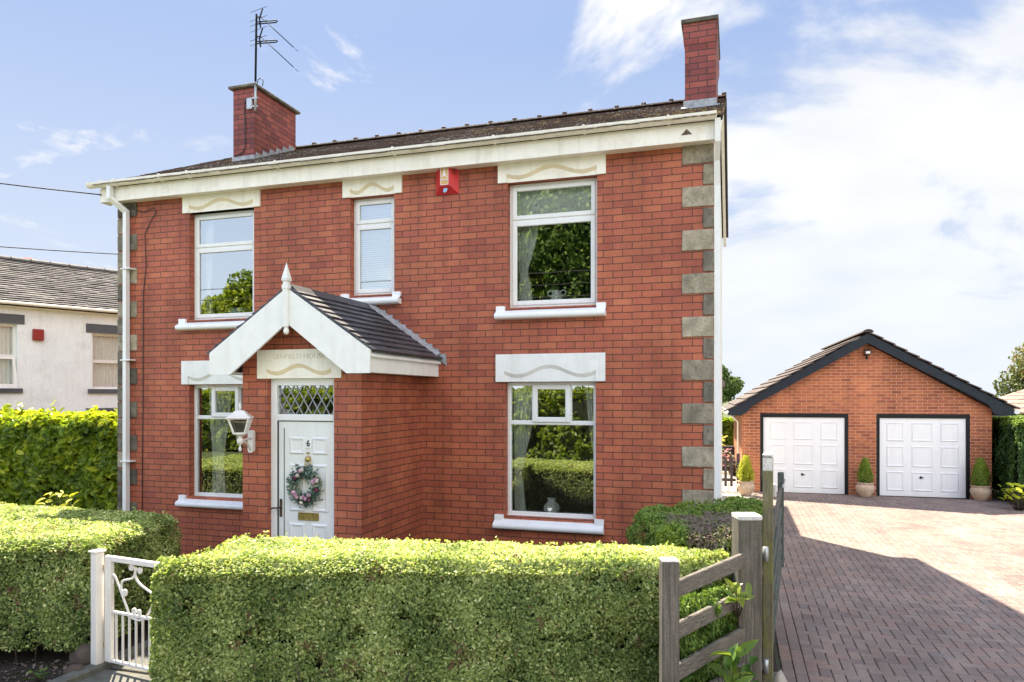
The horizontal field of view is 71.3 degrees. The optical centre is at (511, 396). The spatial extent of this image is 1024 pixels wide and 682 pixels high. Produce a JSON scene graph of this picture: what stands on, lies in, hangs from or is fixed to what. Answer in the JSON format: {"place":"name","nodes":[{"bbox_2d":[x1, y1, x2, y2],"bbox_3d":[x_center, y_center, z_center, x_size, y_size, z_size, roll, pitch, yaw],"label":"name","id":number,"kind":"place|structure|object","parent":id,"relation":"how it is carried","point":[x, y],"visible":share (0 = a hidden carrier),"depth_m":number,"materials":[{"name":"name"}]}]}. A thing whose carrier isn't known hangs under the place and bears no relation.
{"place":"outdoors","nodes":[
{"label":"outdoors","id":0,"kind":"place"},
{"bbox_2d":[78,651,158,681],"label":"garden path","id":1,"kind":"structure","parent":0,"point":[107,675],"depth_m":6.13,"materials":[{"name":"grey concrete"}]},
{"bbox_2d":[0,604,777,681],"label":"soil bed","id":2,"kind":"object","parent":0,"point":[45,656],"depth_m":6.56,"materials":[{"name":"brown soil"}]},
{"bbox_2d":[0,659,69,681],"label":"leaf litter","id":3,"kind":"object","parent":2,"relation":"on","point":[55,667],"visible":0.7,"depth_m":6.32,"materials":[{"name":"brown plant"}]},
{"bbox_2d":[23,667,49,681],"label":"weed","id":4,"kind":"object","parent":2,"relation":"on","point":[39,676],"visible":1,"depth_m":5.93,"materials":[{"name":"green plant"}]},
{"bbox_2d":[35,490,78,506],"bbox_3d":[-5.774,1.784,9.025,0.522,1.233,0.469,0,0,17],"label":"golden shrub","id":5,"kind":"object","parent":2,"relation":"on","point":[59,496],"visible":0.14,"depth_m":9.04,"materials":[{"name":"yellow plant"}]},
{"bbox_2d":[63,664,84,674],"bbox_3d":[-3.768,2.370,6.144,0.201,0.129,0.139,0,0,17],"label":"boulder","id":6,"kind":"object","parent":2,"relation":"on","point":[74,667],"visible":0.5,"depth_m":6.11,"materials":[{"name":"grey stone"}]},
{"bbox_2d":[69,643,90,665],"bbox_3d":[-3.781,2.331,6.367,0.337,0.261,0.232,0,0,17],"label":"boulder","id":7,"kind":"object","parent":2,"relation":"on","point":[81,654],"visible":0.44,"depth_m":6.28,"materials":[{"name":"grey stone"}]},
{"bbox_2d":[0,502,181,665],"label":"privet hedge","id":8,"kind":"object","parent":2,"relation":"on","point":[45,575],"visible":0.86,"depth_m":6.46,"materials":[{"name":"green plant"}]},
{"bbox_2d":[88,549,106,664],"bbox_3d":[-3.643,1.899,6.270,0.104,1.102,0.104,0,0,25],"label":"gate post","id":9,"kind":"object","parent":2,"relation":"on","point":[97,607],"visible":0.79,"depth_m":6.24,"materials":[{"name":"white wood"}]},
{"bbox_2d":[103,555,163,670],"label":"iron gate","id":10,"kind":"structure","parent":9,"relation":"attached to","point":[109,610],"depth_m":6.19,"materials":[{"name":"white metal"}]},
{"bbox_2d":[48,639,172,681],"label":"path edging","id":11,"kind":"object","parent":2,"relation":"on","point":[86,672],"visible":0.17,"depth_m":6.17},
{"bbox_2d":[147,530,731,681],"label":"privet hedge","id":12,"kind":"object","parent":2,"relation":"on","point":[262,608],"visible":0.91,"depth_m":5.24,"materials":[{"name":"green plant"}]},
{"bbox_2d":[625,495,761,577],"bbox_3d":[1.802,1.717,6.829,1.394,1.415,2.448,0,0,17],"label":"juniper hedge","id":13,"kind":"object","parent":2,"relation":"on","point":[703,526],"visible":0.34,"depth_m":6.33,"materials":[{"name":"green plant"}]},
{"bbox_2d":[679,579,737,681],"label":"juniper bush","id":14,"kind":"object","parent":2,"relation":"on","point":[707,634],"visible":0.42,"depth_m":5.05,"materials":[{"name":"green plant"}]},
{"bbox_2d":[659,512,761,681],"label":"timber fence","id":15,"kind":"object","parent":2,"relation":"on","point":[743,564],"visible":0.93,"depth_m":5.05,"materials":[{"name":"grey wood"}]},
{"bbox_2d":[724,578,753,617],"bbox_3d":[1.623,1.462,5.143,0.192,0.280,0.281,0,0,31],"label":"broadleaf weed","id":16,"kind":"object","parent":15,"relation":"attached to","point":[740,597],"visible":1,"depth_m":5.15,"materials":[{"name":"green plant"}]},
{"bbox_2d":[761,452,785,681],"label":"field gate","id":17,"kind":"structure","parent":15,"relation":"attached to","point":[772,541],"depth_m":5.50,"materials":[{"name":"grey wood"}]},
{"bbox_2d":[706,639,758,681],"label":"broadleaf weed","id":18,"kind":"object","parent":2,"relation":"on","point":[732,655],"visible":1,"depth_m":4.80,"materials":[{"name":"green plant"}]},
{"bbox_2d":[735,656,758,681],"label":"broadleaf weed","id":19,"kind":"object","parent":2,"relation":"on","point":[751,660],"visible":0.47,"depth_m":5.17,"materials":[{"name":"green plant"}]},
{"bbox_2d":[773,669,786,681],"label":"boulder","id":20,"kind":"object","parent":2,"relation":"on","point":[778,676],"visible":0.84,"depth_m":5.57,"materials":[{"name":"white stone"}]},
{"bbox_2d":[0,0,1023,398],"label":"sky","id":21,"kind":"structure","parent":0,"point":[875,148],"materials":[{"name":"blue"}]},
{"bbox_2d":[722,470,752,500],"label":"patio","id":22,"kind":"structure","parent":0,"point":[732,490],"depth_m":18.41,"materials":[{"name":"beige stone"}]},
{"bbox_2d":[722,448,730,465],"bbox_3d":[6.415,2.018,22.631,1.038,0.771,1.016,0,0,-14],"label":"flower clump","id":23,"kind":"object","parent":22,"relation":"on","point":[723,451],"visible":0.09,"depth_m":22.46,"materials":[{"name":"pink plant"}]},
{"bbox_2d":[722,454,736,475],"bbox_3d":[6.726,2.067,21.595,0.713,0.671,0.735,0,0,-36],"label":"flower clump","id":24,"kind":"object","parent":22,"relation":"on","point":[734,468],"visible":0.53,"depth_m":21.62,"materials":[{"name":"pink plant"}]},
{"bbox_2d":[722,453,739,490],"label":"picket gate","id":25,"kind":"structure","parent":22,"relation":"on","point":[731,462],"depth_m":18.10,"materials":[{"name":"brown wood"}]},
{"bbox_2d":[736,454,755,495],"bbox_3d":[5.681,1.895,17.359,0.467,1.002,0.465,0,0,17],"label":"potted conifer","id":26,"kind":"object","parent":22,"relation":"on","point":[745,484],"visible":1,"depth_m":17.24,"materials":[{"name":"plant"}]},
{"bbox_2d":[722,399,1009,499],"bbox_3d":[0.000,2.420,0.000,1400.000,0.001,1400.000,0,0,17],"label":"ground","id":27,"kind":"structure","parent":0,"point":[993,494],"depth_m":18.91,"materials":[{"name":"green plant"}]},
{"bbox_2d":[0,255,117,412],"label":"white house","id":28,"kind":"structure","parent":27,"relation":"on","point":[69,362],"depth_m":17.11,"materials":[{"name":"white paint"}]},
{"bbox_2d":[0,323,16,387],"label":"window","id":29,"kind":"structure","parent":28,"relation":"in","point":[12,356],"depth_m":16.19,"materials":[{"name":"plastic"}]},
{"bbox_2d":[32,329,43,340],"bbox_3d":[-10.965,-1.430,16.514,0.092,0.260,0.220,0,0,40],"label":"alarm box","id":30,"kind":"object","parent":28,"relation":"attached to","point":[37,334],"visible":1,"depth_m":16.48,"materials":[{"name":"red plastic"}]},
{"bbox_2d":[92,333,117,388],"bbox_3d":[-10.055,-0.875,17.875,0.060,1.370,0.940,0,0,40],"label":"window","id":31,"kind":"structure","parent":28,"relation":"in","point":[93,334],"depth_m":17.69,"materials":[{"name":"plastic"}]},
{"bbox_2d":[0,399,117,510],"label":"laurel hedge","id":32,"kind":"object","parent":27,"relation":"on","point":[43,452],"visible":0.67,"depth_m":11.46,"materials":[{"name":"green plant"}]},
{"bbox_2d":[86,14,727,555],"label":"brick house","id":33,"kind":"structure","parent":27,"relation":"on","point":[388,412],"depth_m":9.29,"materials":[{"name":"brick"}]},
{"bbox_2d":[0,183,101,194],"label":"overhead cable","id":34,"kind":"object","parent":33,"relation":"attached to","point":[50,189],"visible":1,"depth_m":10.88,"materials":[{"name":"black metal"}]},
{"bbox_2d":[0,246,117,254],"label":"overhead cable","id":35,"kind":"object","parent":33,"relation":"attached to","point":[58,250],"visible":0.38,"depth_m":21.95,"materials":[{"name":"black metal"}]},
{"bbox_2d":[205,219,214,313],"bbox_3d":[-4.636,-1.955,10.959,0.180,1.570,0.055,0,0,17],"label":"curtain","id":36,"kind":"object","parent":33,"relation":"hanging from","point":[209,231],"visible":0.69,"depth_m":10.95,"materials":[{"name":"white fabric"}]},
{"bbox_2d":[193,385,242,497],"bbox_3d":[-4.256,0.670,10.650,1.190,1.700,0.092,0,0,17],"label":"window","id":37,"kind":"structure","parent":33,"relation":"in","point":[238,389],"depth_m":10.74,"materials":[{"name":"plastic"}]},
{"bbox_2d":[209,388,231,492],"bbox_3d":[-4.445,0.650,10.899,0.420,1.640,0.056,0,0,17],"label":"curtain","id":38,"kind":"object","parent":33,"relation":"hanging from","point":[219,429],"visible":0.69,"depth_m":10.90,"materials":[{"name":"white fabric"}]},
{"bbox_2d":[195,210,253,319],"bbox_3d":[-4.252,-1.935,10.653,1.188,1.630,0.084,0,0,17],"label":"window","id":39,"kind":"structure","parent":33,"relation":"in","point":[237,245],"depth_m":10.67,"materials":[{"name":"plastic"}]},
{"bbox_2d":[230,307,246,312],"bbox_3d":[-4.140,-1.275,10.804,0.260,0.150,0.257,0,0,17],"label":"vase","id":40,"kind":"object","parent":33,"relation":"on","point":[237,310],"visible":0.62,"depth_m":10.71,"materials":[{"name":"clear glass"}]},
{"bbox_2d":[226,403,254,452],"bbox_3d":[-3.109,0.361,8.202,0.262,0.593,0.428,0,0,-10],"label":"wall lantern","id":41,"kind":"object","parent":33,"relation":"attached to","point":[239,421],"depth_m":8.06,"materials":[{"name":"white metal"}]},
{"bbox_2d":[246,6,293,110],"bbox_3d":[-4.043,-5.672,11.921,0.979,1.684,0.197,0,0,17],"label":"television aerial","id":42,"kind":"object","parent":33,"relation":"attached to","point":[249,104],"visible":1,"depth_m":12.04,"materials":[{"name":"metal"}]},
{"bbox_2d":[271,421,332,538],"bbox_3d":[-2.427,1.316,8.284,0.796,2.068,0.129,0,0,17],"label":"door","id":43,"kind":"structure","parent":33,"relation":"in","point":[303,443],"depth_m":8.29,"materials":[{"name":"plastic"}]},
{"bbox_2d":[286,464,323,507],"bbox_3d":[-2.394,1.031,8.221,0.488,0.526,0.138,0,0,17],"label":"door wreath","id":44,"kind":"object","parent":43,"relation":"attached to","point":[300,498],"depth_m":8.21,"materials":[{"name":"green plant"}]},
{"bbox_2d":[354,196,393,294],"bbox_3d":[-1.881,-2.065,9.913,0.717,1.380,0.084,0,0,17],"label":"window","id":45,"kind":"structure","parent":33,"relation":"in","point":[385,223],"depth_m":9.91,"materials":[{"name":"plastic"}]},
{"bbox_2d":[360,203,390,288],"bbox_3d":[-1.854,-2.084,9.988,0.630,1.338,0.035,0,0,17],"label":"window blind","id":46,"kind":"object","parent":33,"relation":"attached to","point":[376,249],"depth_m":10.01,"materials":[{"name":"white fabric"}]},
{"bbox_2d":[436,168,458,195],"bbox_3d":[-0.875,-2.854,9.395,0.332,0.372,0.121,0,0,17],"label":"alarm box","id":47,"kind":"object","parent":33,"relation":"attached to","point":[447,181],"visible":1,"depth_m":9.37,"materials":[{"name":"red plastic"}]},
{"bbox_2d":[514,386,538,510],"bbox_3d":[0.198,0.670,9.429,0.360,1.700,0.056,0,0,17],"label":"curtain","id":48,"kind":"object","parent":33,"relation":"hanging from","point":[522,404],"visible":0.77,"depth_m":9.45,"materials":[{"name":"white fabric"}]},
{"bbox_2d":[517,226,538,300],"bbox_3d":[0.236,-1.950,9.417,0.360,1.580,0.056,0,0,17],"label":"curtain","id":49,"kind":"object","parent":33,"relation":"hanging from","point":[526,239],"visible":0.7,"depth_m":9.43,"materials":[{"name":"white fabric"}]},
{"bbox_2d":[543,497,559,511],"bbox_3d":[0.517,1.411,9.277,0.220,0.195,0.218,0,0,17],"label":"vase","id":50,"kind":"object","parent":33,"relation":"on","point":[551,505],"visible":0.96,"depth_m":9.21,"materials":[{"name":"ceramic"}]},
{"bbox_2d":[507,382,595,518],"bbox_3d":[0.513,0.688,9.162,1.226,1.755,0.092,0,0,17],"label":"window","id":51,"kind":"structure","parent":33,"relation":"in","point":[568,386],"depth_m":9.16,"materials":[{"name":"plastic"}]},
{"bbox_2d":[510,178,596,307],"bbox_3d":[0.538,-1.938,9.159,1.210,1.635,0.084,0,0,17],"label":"window","id":52,"kind":"structure","parent":33,"relation":"in","point":[516,221],"depth_m":9.13,"materials":[{"name":"plastic"}]},
{"bbox_2d":[517,186,590,215],"bbox_3d":[0.559,-2.510,9.235,1.035,0.420,0.004,0,0,17],"label":"roller blind","id":53,"kind":"object","parent":33,"relation":"attached to","point":[559,200],"visible":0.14,"depth_m":9.23,"materials":[{"name":"white fabric"}]},
{"bbox_2d":[547,289,566,299],"bbox_3d":[0.579,-1.282,9.242,0.212,0.211,0.164,0,0,-19],"label":"vase","id":54,"kind":"object","parent":33,"relation":"on","point":[556,294],"visible":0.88,"depth_m":9.20,"materials":[{"name":"ceramic"}]},
{"bbox_2d":[585,386,593,456],"bbox_3d":[1.028,0.410,9.170,0.180,1.180,0.054,0,0,17],"label":"curtain","id":55,"kind":"object","parent":33,"relation":"hanging from","point":[590,398],"visible":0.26,"depth_m":9.18,"materials":[{"name":"white fabric"}]},
{"bbox_2d":[722,417,733,445],"bbox_3d":[7.299,1.527,25.962,3.121,1.749,1.605,0,0,17],"label":"garden hedge","id":56,"kind":"object","parent":27,"relation":"on","point":[727,426],"visible":0.06,"depth_m":25.38,"materials":[{"name":"green plant"}]},
{"bbox_2d":[722,446,734,469],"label":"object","id":57,"kind":"structure","parent":27,"relation":"on","point":[732,449],"depth_m":23.34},
{"bbox_2d":[722,364,744,402],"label":"broadleaf tree","id":58,"kind":"object","parent":27,"relation":"on","point":[734,386],"visible":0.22,"depth_m":58.28,"materials":[{"name":"green plant"}]},
{"bbox_2d":[722,329,1020,499],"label":"double garage","id":59,"kind":"structure","parent":27,"relation":"on","point":[830,416],"depth_m":17.39,"materials":[{"name":"brick"}]},
{"bbox_2d":[763,417,844,493],"bbox_3d":[7.281,1.459,17.821,1.894,1.882,0.095,0,0,15],"label":"garage door","id":60,"kind":"structure","parent":59,"relation":"in","point":[809,451],"depth_m":17.79,"materials":[{"name":"white paint"}]},
{"bbox_2d":[863,349,871,358],"bbox_3d":[8.624,-1.035,17.316,0.150,0.250,0.202,0,0,17],"label":"floodlight","id":61,"kind":"object","parent":59,"relation":"attached to","point":[867,352],"visible":1,"depth_m":17.24,"materials":[{"name":"black paint"}]},
{"bbox_2d":[880,418,965,497],"bbox_3d":[9.842,1.459,17.119,1.854,1.882,0.095,0,0,15],"label":"garage door","id":62,"kind":"structure","parent":59,"relation":"in","point":[920,457],"depth_m":17.11,"materials":[{"name":"white paint"}]},
{"bbox_2d":[992,415,1023,501],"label":"conifer hedge","id":63,"kind":"object","parent":27,"relation":"on","point":[1007,449],"visible":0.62,"depth_m":16.19,"materials":[{"name":"green plant"}]},
{"bbox_2d":[992,342,1023,396],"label":"broadleaf tree","id":64,"kind":"object","parent":27,"relation":"on","point":[1015,381],"visible":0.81,"depth_m":45.20,"materials":[{"name":"green plant"}]},
{"bbox_2d":[992,389,1023,416],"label":"bungalow","id":65,"kind":"object","parent":27,"relation":"on","point":[1016,398],"visible":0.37,"depth_m":23.68,"materials":[{"name":"brick"}]},
{"bbox_2d":[752,491,1023,681],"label":"driveway","id":66,"kind":"structure","parent":0,"point":[945,577],"depth_m":8.83,"materials":[{"name":"brick"}]},
{"bbox_2d":[855,457,875,496],"bbox_3d":[8.453,1.916,17.075,0.430,0.960,0.438,0,0,-37],"label":"potted conifer","id":67,"kind":"object","parent":66,"relation":"on","point":[864,486],"visible":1,"depth_m":16.98,"materials":[{"name":"plant"}]},
{"bbox_2d":[970,456,992,500],"bbox_3d":[10.842,1.887,16.462,0.494,1.017,0.513,0,0,17],"label":"potted conifer","id":68,"kind":"object","parent":66,"relation":"on","point":[980,489],"visible":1,"depth_m":16.37,"materials":[{"name":"plant"}]},
{"bbox_2d":[997,483,1023,510],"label":"leafy shrub","id":69,"kind":"object","parent":66,"relation":"on","point":[1017,507],"visible":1,"depth_m":15.08,"materials":[{"name":"plant"}]}
]}

